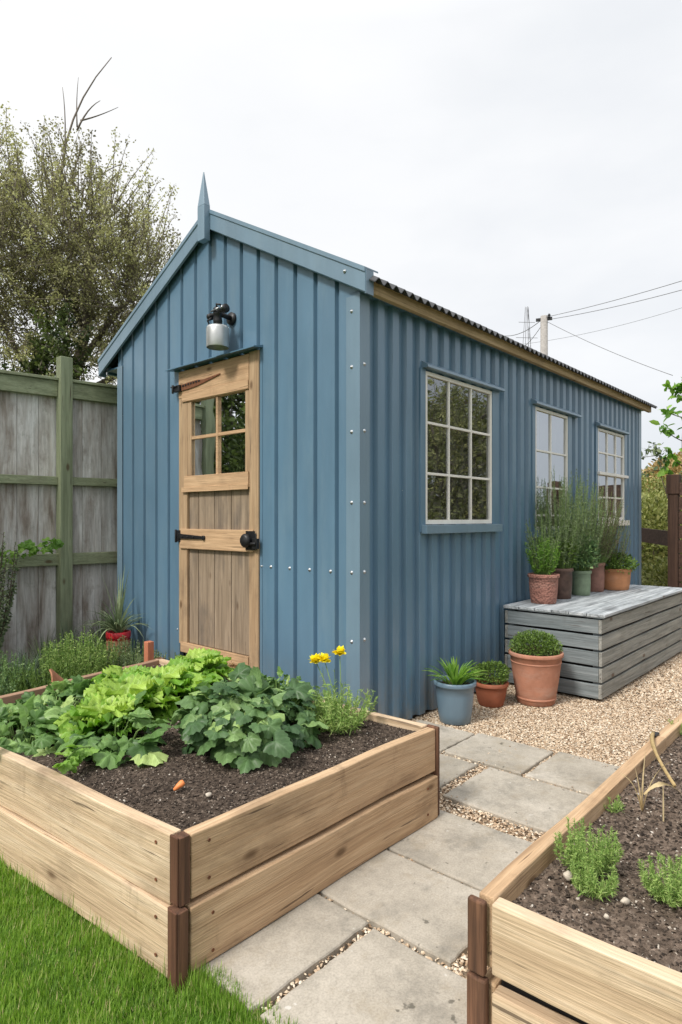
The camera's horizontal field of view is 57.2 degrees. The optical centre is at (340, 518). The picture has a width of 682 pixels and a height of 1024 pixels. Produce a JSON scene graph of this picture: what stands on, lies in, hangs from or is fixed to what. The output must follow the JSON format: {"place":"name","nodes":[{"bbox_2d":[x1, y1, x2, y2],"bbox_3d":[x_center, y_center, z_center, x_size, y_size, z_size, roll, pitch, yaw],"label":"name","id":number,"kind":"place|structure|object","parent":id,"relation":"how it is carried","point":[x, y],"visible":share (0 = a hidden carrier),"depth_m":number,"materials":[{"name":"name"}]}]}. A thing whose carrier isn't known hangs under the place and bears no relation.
{"place":"outdoors","nodes":[
{"label":"outdoors","id":0,"kind":"place"},
{"bbox_2d":[0,849,297,1023],"bbox_3d":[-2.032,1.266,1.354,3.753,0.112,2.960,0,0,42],"label":"grass","id":1,"kind":"structure","parent":0,"point":[202,985],"depth_m":1.77,"materials":[{"name":"green plant"}]},
{"bbox_2d":[0,657,439,994],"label":"raised bed","id":2,"kind":"object","parent":1,"relation":"on","point":[180,880],"visible":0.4,"depth_m":2.13,"materials":[{"name":"wood"}]},
{"bbox_2d":[0,694,76,756],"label":"bean plant","id":3,"kind":"object","parent":2,"relation":"on","point":[37,721],"visible":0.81,"depth_m":2.62,"materials":[{"name":"green plant"}]},
{"bbox_2d":[7,679,88,721],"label":"bean plant","id":4,"kind":"object","parent":2,"relation":"on","point":[51,701],"visible":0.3,"depth_m":3.14,"materials":[{"name":"green plant"}]},
{"bbox_2d":[43,673,106,700],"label":"bean plant","id":5,"kind":"object","parent":2,"relation":"on","point":[64,687],"visible":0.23,"depth_m":3.35,"materials":[{"name":"green plant"}]},
{"bbox_2d":[52,744,98,773],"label":"trailing sprig","id":6,"kind":"object","parent":2,"relation":"on","point":[76,757],"visible":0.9,"depth_m":2.31,"materials":[{"name":"green plant"}]},
{"bbox_2d":[53,691,151,742],"bbox_3d":[-1.047,0.880,2.745,0.442,0.188,0.444,0,0,42],"label":"lettuce","id":7,"kind":"object","parent":2,"relation":"on","point":[94,712],"visible":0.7,"depth_m":2.65,"materials":[{"name":"green plant"}]},
{"bbox_2d":[54,689,172,769],"bbox_3d":[-0.935,0.907,2.600,0.477,0.260,0.511,0,0,-9],"label":"bean plant","id":8,"kind":"object","parent":2,"relation":"on","point":[112,752],"visible":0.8,"depth_m":2.46,"materials":[{"name":"green plant"}]},
{"bbox_2d":[83,665,149,696],"bbox_3d":[-1.136,0.873,3.296,0.456,0.198,0.441,0,0,42],"label":"lettuce","id":9,"kind":"object","parent":2,"relation":"on","point":[113,671],"visible":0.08,"depth_m":3.31,"materials":[{"name":"green plant"}]},
{"bbox_2d":[83,670,180,734],"bbox_3d":[-1.023,0.862,2.959,0.480,0.235,0.465,0,0,42],"label":"lettuce","id":10,"kind":"object","parent":2,"relation":"on","point":[131,682],"visible":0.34,"depth_m":2.94,"materials":[{"name":"green plant"}]},
{"bbox_2d":[134,664,211,716],"bbox_3d":[-0.923,0.869,3.178,0.495,0.254,0.542,0,0,42],"label":"lettuce","id":11,"kind":"object","parent":2,"relation":"on","point":[178,679],"visible":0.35,"depth_m":3.14,"materials":[{"name":"green plant"}]},
{"bbox_2d":[173,780,184,790],"bbox_3d":[-0.567,0.933,2.184,0.043,0.024,0.024,-34,31,-32],"label":"carrot piece","id":12,"kind":"object","parent":2,"relation":"on","point":[180,784],"visible":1,"depth_m":2.18,"materials":[{"name":"orange food"}]},
{"bbox_2d":[161,657,223,694],"bbox_3d":[-0.882,0.880,3.406,0.468,0.203,0.455,0,0,42],"label":"lettuce","id":13,"kind":"object","parent":2,"relation":"on","point":[214,677],"visible":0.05,"depth_m":3.47,"materials":[{"name":"green plant"}]},
{"bbox_2d":[174,647,234,676],"bbox_3d":[-0.832,0.877,3.625,0.476,0.214,0.469,0,0,42],"label":"lettuce","id":14,"kind":"object","parent":2,"relation":"on","point":[210,661],"visible":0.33,"depth_m":3.62,"materials":[{"name":"green plant"}]},
{"bbox_2d":[211,677,239,694],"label":"squash plant","id":15,"kind":"object","parent":2,"relation":"on","point":[236,681],"visible":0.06,"depth_m":3.38,"materials":[{"name":"green plant"}]},
{"bbox_2d":[170,662,329,773],"bbox_3d":[-0.358,0.840,2.701,0.699,0.404,0.733,0,0,42],"label":"squash plant","id":16,"kind":"object","parent":2,"relation":"on","point":[223,727],"visible":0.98,"depth_m":2.53,"materials":[{"name":"green plant"}]},
{"bbox_2d":[239,666,330,723],"bbox_3d":[-0.314,0.855,3.068,0.515,0.252,0.525,0,0,42],"label":"squash plant","id":17,"kind":"object","parent":2,"relation":"on","point":[273,682],"visible":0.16,"depth_m":3.05,"materials":[{"name":"green plant"}]},
{"bbox_2d":[301,645,377,735],"bbox_3d":[0.003,0.766,2.804,0.336,0.381,0.351,0,0,42],"label":"flowering plant","id":18,"kind":"object","parent":2,"relation":"on","point":[334,721],"visible":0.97,"depth_m":2.81,"materials":[{"name":"green plant"}]},
{"bbox_2d":[144,641,153,661],"bbox_3d":[-1.296,1.079,4.219,0.050,0.502,0.048,0,0,42],"label":"wooden stake","id":19,"kind":"object","parent":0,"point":[148,650],"visible":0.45,"depth_m":4.20,"materials":[{"name":"orange wood"}]},
{"bbox_2d":[0,0,681,471],"label":"sky","id":20,"kind":"structure","parent":0,"point":[490,161],"materials":[{"name":"white"}]},
{"bbox_2d":[251,615,681,1022],"bbox_3d":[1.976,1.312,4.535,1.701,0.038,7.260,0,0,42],"label":"gravel","id":21,"kind":"structure","parent":0,"point":[488,724],"depth_m":4.01,"materials":[{"name":"beige gravel"}]},
{"bbox_2d":[199,894,367,1015],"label":"paving slab","id":22,"kind":"structure","parent":21,"relation":"on","point":[272,961],"depth_m":1.89,"materials":[{"name":"concrete"}]},
{"bbox_2d":[260,928,466,1023],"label":"paving slab","id":23,"kind":"structure","parent":21,"relation":"on","point":[373,976],"depth_m":1.72,"materials":[{"name":"concrete"}]},
{"bbox_2d":[467,712,681,1023],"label":"raised bed","id":24,"kind":"object","parent":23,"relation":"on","point":[547,944],"visible":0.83,"depth_m":1.49,"materials":[{"name":"brown wood"}]},
{"bbox_2d":[563,870,572,880],"bbox_3d":[0.603,0.948,1.661,0.026,0.023,0.030,6,-3,25],"label":"stone","id":25,"kind":"object","parent":24,"relation":"on","point":[567,874],"visible":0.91,"depth_m":1.65,"materials":[{"name":"white stone"}]},
{"bbox_2d":[552,815,623,875],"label":"seedling","id":26,"kind":"object","parent":24,"relation":"on","point":[601,856],"visible":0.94,"depth_m":1.68,"materials":[{"name":"green plant"}]},
{"bbox_2d":[569,858,619,901],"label":"seedling","id":27,"kind":"object","parent":24,"relation":"on","point":[590,881],"visible":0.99,"depth_m":1.58,"materials":[{"name":"green plant"}]},
{"bbox_2d":[604,795,623,812],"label":"seedling","id":28,"kind":"object","parent":24,"relation":"on","point":[617,805],"visible":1,"depth_m":2.04,"materials":[{"name":"green plant"}]},
{"bbox_2d":[620,897,630,904],"bbox_3d":[0.705,0.948,1.551,0.027,0.018,0.014,6,-7,-15],"label":"stone","id":29,"kind":"object","parent":24,"relation":"on","point":[625,901],"visible":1,"depth_m":1.55,"materials":[{"name":"white stone"}]},
{"bbox_2d":[620,731,681,821],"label":"dried stalk","id":30,"kind":"object","parent":24,"relation":"on","point":[662,765],"visible":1,"depth_m":2.06,"materials":[{"name":"plant"}]},
{"bbox_2d":[637,851,681,907],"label":"seedling","id":31,"kind":"object","parent":24,"relation":"on","point":[657,890],"visible":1,"depth_m":1.56,"materials":[{"name":"green plant"}]},
{"bbox_2d":[669,719,681,734],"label":"seedling","id":32,"kind":"object","parent":24,"relation":"on","point":[671,722],"visible":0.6,"depth_m":2.78,"materials":[{"name":"green plant"}]},
{"bbox_2d":[98,172,656,719],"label":"garden shed","id":33,"kind":"structure","parent":21,"relation":"on","point":[272,488],"depth_m":4.41,"materials":[{"name":"blue paint"}]},
{"bbox_2d":[170,350,259,669],"bbox_3d":[-0.929,0.044,4.577,1.025,2.392,0.138,0,0,42],"label":"door","id":34,"kind":"structure","parent":33,"relation":"in","point":[218,534],"depth_m":4.55,"materials":[{"name":"brown wood"}]},
{"bbox_2d":[206,303,235,350],"bbox_3d":[-0.842,-1.339,4.387,0.206,0.290,0.210,0,0,42],"label":"wall lamp","id":35,"kind":"object","parent":33,"relation":"attached to","point":[217,334],"visible":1,"depth_m":4.33,"materials":[{"name":"metal"}]},
{"bbox_2d":[419,361,504,533],"bbox_3d":[0.897,-0.476,4.543,0.082,1.152,1.109,0,0,42],"label":"window","id":36,"kind":"structure","parent":33,"relation":"in","point":[491,524],"depth_m":4.49,"materials":[{"name":"white wood"}]},
{"bbox_2d":[531,398,581,536],"bbox_3d":[1.989,-0.439,5.767,0.082,1.202,1.016,0,0,42],"label":"window","id":37,"kind":"structure","parent":33,"relation":"in","point":[551,431],"depth_m":5.69,"materials":[{"name":"clear glass"}]},
{"bbox_2d":[594,421,629,525],"bbox_3d":[2.996,-0.471,6.894,0.082,1.097,1.000,0,0,42],"label":"window","id":38,"kind":"structure","parent":33,"relation":"in","point":[610,448],"depth_m":6.91,"materials":[{"name":"clear glass"}]},
{"bbox_2d":[317,849,479,969],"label":"paving slab","id":39,"kind":"structure","parent":21,"relation":"on","point":[412,904],"depth_m":2.12,"materials":[{"name":"concrete"}]},
{"bbox_2d":[416,720,473,753],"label":"paving slab","id":40,"kind":"structure","parent":21,"relation":"on","point":[450,737],"depth_m":3.75,"materials":[{"name":"concrete"}]},
{"bbox_2d":[422,657,488,725],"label":"potted plant","id":41,"kind":"object","parent":21,"relation":"on","point":[455,692],"visible":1,"depth_m":3.98,"materials":[{"name":"green plant"}]},
{"bbox_2d":[386,810,531,890],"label":"paving slab","id":42,"kind":"structure","parent":21,"relation":"on","point":[473,855],"depth_m":2.47,"materials":[{"name":"concrete"}]},
{"bbox_2d":[440,754,477,791],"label":"paving slab","id":43,"kind":"structure","parent":21,"relation":"on","point":[451,768],"depth_m":3.25,"materials":[{"name":"concrete"}]},
{"bbox_2d":[470,659,510,707],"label":"potted plant","id":44,"kind":"object","parent":21,"relation":"on","point":[491,692],"visible":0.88,"depth_m":4.34,"materials":[{"name":"green plant"}]},
{"bbox_2d":[443,733,552,776],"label":"paving slab","id":45,"kind":"structure","parent":21,"relation":"on","point":[515,756],"depth_m":3.46,"materials":[{"name":"concrete"}]},
{"bbox_2d":[443,767,587,833],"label":"paving slab","id":46,"kind":"structure","parent":21,"relation":"on","point":[539,807],"depth_m":2.90,"materials":[{"name":"concrete"}]},
{"bbox_2d":[508,629,563,706],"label":"potted plant","id":47,"kind":"object","parent":21,"relation":"on","point":[536,667],"visible":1,"depth_m":4.36,"materials":[{"name":"green plant"}]},
{"bbox_2d":[525,752,618,795],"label":"paving slab","id":48,"kind":"structure","parent":21,"relation":"on","point":[586,776],"depth_m":3.21,"materials":[{"name":"concrete"}]},
{"bbox_2d":[503,584,681,699],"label":"storage box","id":49,"kind":"object","parent":21,"relation":"on","point":[611,641],"visible":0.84,"depth_m":4.84,"materials":[{"name":"grey wood"}]},
{"bbox_2d":[524,508,562,603],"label":"potted plant","id":50,"kind":"object","parent":49,"relation":"on","point":[543,583],"visible":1,"depth_m":5.01,"materials":[{"name":"terracotta"},{"name":"green leaf"},{"name":"soil"}]},
{"bbox_2d":[535,471,590,598],"bbox_3d":[1.878,0.108,5.363,0.505,1.148,0.456,0,0,42],"label":"potted plant","id":51,"kind":"object","parent":49,"relation":"on","point":[570,555],"visible":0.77,"depth_m":5.29,"materials":[{"name":"green plant"}]},
{"bbox_2d":[556,472,608,595],"bbox_3d":[2.161,0.112,5.598,0.465,1.138,0.465,0,0,42],"label":"potted plant","id":52,"kind":"object","parent":49,"relation":"on","point":[588,549],"visible":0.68,"depth_m":5.53,"materials":[{"name":"green plant"}]},
{"bbox_2d":[570,484,627,591],"bbox_3d":[2.380,0.172,5.880,0.592,1.020,0.575,0,0,42],"label":"potted plant","id":53,"kind":"object","parent":49,"relation":"on","point":[597,578],"visible":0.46,"depth_m":5.81,"materials":[{"name":"green plant"}]},
{"bbox_2d":[596,515,639,590],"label":"potted plant","id":54,"kind":"object","parent":49,"relation":"on","point":[617,575],"visible":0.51,"depth_m":5.93,"materials":[{"name":"green plant"}]},
{"bbox_2d":[641,474,681,603],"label":"brown fence","id":55,"kind":"object","parent":21,"relation":"on","point":[671,537],"visible":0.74,"depth_m":8.11,"materials":[{"name":"brown wood"}]},
{"bbox_2d":[641,556,681,586],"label":"shrub","id":56,"kind":"object","parent":21,"relation":"on","point":[657,575],"visible":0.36,"depth_m":8.54,"materials":[{"name":"green plant"}]},
{"bbox_2d":[649,377,681,476],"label":"sapling","id":57,"kind":"object","parent":21,"relation":"on","point":[667,412],"visible":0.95,"depth_m":8.85,"materials":[{"name":"green plant"}]},
{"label":"border soil","id":58,"kind":"structure","parent":0,"visible":0},
{"bbox_2d":[0,532,19,652],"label":"shrub","id":59,"kind":"object","parent":58,"relation":"on","point":[5,618],"visible":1,"depth_m":4.67,"materials":[{"name":"green plant"}]},
{"bbox_2d":[0,650,36,695],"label":"shrub","id":60,"kind":"object","parent":58,"relation":"on","point":[4,676],"visible":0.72,"depth_m":4.26,"materials":[{"name":"green plant"}]},
{"bbox_2d":[0,642,47,692],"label":"grass clump","id":61,"kind":"object","parent":58,"relation":"on","point":[21,661],"visible":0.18,"depth_m":4.48,"materials":[{"name":"green plant"}]},
{"bbox_2d":[1,627,62,679],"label":"grass clump","id":62,"kind":"object","parent":58,"relation":"on","point":[38,652],"visible":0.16,"depth_m":4.87,"materials":[{"name":"green plant"}]},
{"bbox_2d":[8,657,99,692],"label":"shrub","id":63,"kind":"object","parent":58,"relation":"on","point":[34,683],"visible":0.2,"depth_m":4.26,"materials":[{"name":"green plant"}]},
{"bbox_2d":[31,618,94,661],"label":"grass clump","id":64,"kind":"object","parent":58,"relation":"on","point":[63,636],"visible":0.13,"depth_m":5.24,"materials":[{"name":"green plant"}]},
{"bbox_2d":[38,627,118,681],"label":"shrub","id":65,"kind":"object","parent":58,"relation":"on","point":[84,652],"visible":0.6,"depth_m":4.54,"materials":[{"name":"green plant"}]},
{"bbox_2d":[72,607,132,650],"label":"grass clump","id":66,"kind":"object","parent":58,"relation":"on","point":[103,637],"visible":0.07,"depth_m":5.52,"materials":[{"name":"green plant"}]},
{"bbox_2d":[73,567,147,665],"bbox_3d":[-1.827,0.844,5.155,0.770,0.932,0.754,0,0,42],"label":"potted plant","id":67,"kind":"object","parent":58,"relation":"on","point":[117,628],"visible":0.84,"depth_m":5.09,"materials":[{"name":"green plant"}]},
{"bbox_2d":[90,635,159,669],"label":"shrub","id":68,"kind":"object","parent":58,"relation":"on","point":[123,660],"visible":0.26,"depth_m":4.76,"materials":[{"name":"green plant"}]},
{"bbox_2d":[130,652,175,662],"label":"shrub","id":69,"kind":"object","parent":58,"relation":"on","point":[160,656],"visible":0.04,"depth_m":4.91,"materials":[{"name":"green plant"}]},
{"bbox_2d":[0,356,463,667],"bbox_3d":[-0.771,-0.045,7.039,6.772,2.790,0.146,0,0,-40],"label":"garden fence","id":70,"kind":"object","parent":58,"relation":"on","point":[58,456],"visible":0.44,"depth_m":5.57,"materials":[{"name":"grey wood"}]},
{"bbox_2d":[0,537,63,566],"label":"climbing plant","id":71,"kind":"object","parent":70,"relation":"attached to","point":[32,548],"visible":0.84,"depth_m":5.24,"materials":[{"name":"green plant"}]},
{"bbox_3d":[-1.803,1.202,3.964,0.320,0.268,0.282,6,-3,25],"label":"stone","id":72,"kind":"object","parent":58,"relation":"on","visible":0},
{"bbox_2d":[49,669,63,681],"bbox_3d":[-1.790,0.987,3.910,0.035,0.140,0.118,-34,41,-10],"label":"pot shard","id":73,"kind":"object","parent":72,"relation":"on","point":[55,676],"visible":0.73,"depth_m":3.88,"materials":[{"name":"ceramic"}]},
{"label":"ground","id":74,"kind":"structure","parent":0,"visible":0},
{"bbox_2d":[0,297,97,379],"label":"ivy tree","id":75,"kind":"object","parent":74,"relation":"on","point":[38,364],"visible":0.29,"depth_m":8.69,"materials":[{"name":"green plant"}]},
{"bbox_2d":[0,57,180,384],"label":"olive tree","id":76,"kind":"object","parent":74,"relation":"on","point":[77,246],"visible":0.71,"depth_m":8.94,"materials":[{"name":"green plant"}]},
{"bbox_2d":[516,306,534,346],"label":"lattice mast","id":77,"kind":"object","parent":74,"relation":"on","point":[527,309],"visible":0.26,"depth_m":89.96,"materials":[{"name":"grey metal"}]},
{"bbox_2d":[536,314,551,355],"bbox_3d":[7.793,-3.260,24.001,0.594,9.120,0.315,0,0,42],"label":"utility pole","id":78,"kind":"object","parent":74,"relation":"on","point":[543,320],"visible":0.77,"depth_m":23.89,"materials":[{"name":"concrete"}]},
{"bbox_2d":[528,308,679,343],"bbox_3d":[16.486,-11.444,35.000,0.019,0.966,13.942,0,0,-44],"label":"overhead wire","id":79,"kind":"object","parent":78,"relation":"attached to","point":[611,327],"visible":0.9,"depth_m":35.85,"materials":[{"name":"grey metal"}]},
{"bbox_2d":[548,322,672,375],"bbox_3d":[9.201,-6.099,22.000,0.019,3.055,4.899,0,0,-35],"label":"overhead wire","id":80,"kind":"object","parent":78,"relation":"attached to","point":[610,351],"visible":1,"depth_m":21.71,"materials":[{"name":"black metal"}]},
{"bbox_2d":[548,281,680,316],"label":"overhead wire","id":81,"kind":"object","parent":78,"relation":"attached to","point":[617,299],"visible":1,"depth_m":20.81,"materials":[{"name":"black metal"}]},
{"bbox_2d":[553,290,680,318],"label":"overhead wire","id":82,"kind":"object","parent":78,"relation":"attached to","point":[619,305],"visible":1,"depth_m":20.97,"materials":[{"name":"black metal"}]},
{"bbox_2d":[641,441,680,497],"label":"sapling","id":83,"kind":"object","parent":74,"relation":"on","point":[655,451],"visible":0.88,"depth_m":8.87,"materials":[{"name":"green plant"}]},
{"bbox_2d":[641,490,681,585],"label":"hedge","id":84,"kind":"object","parent":74,"relation":"on","point":[654,512],"visible":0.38,"depth_m":10.53,"materials":[{"name":"green plant"}]},
{"bbox_2d":[641,470,681,581],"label":"shrub","id":85,"kind":"object","parent":74,"relation":"on","point":[658,486],"visible":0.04,"depth_m":12.73,"materials":[{"name":"green plant"}]},
{"bbox_2d":[641,451,681,546],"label":"golden shrub","id":86,"kind":"object","parent":74,"relation":"on","point":[677,469],"visible":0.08,"depth_m":14.38,"materials":[{"name":"green plant"}]}
]}

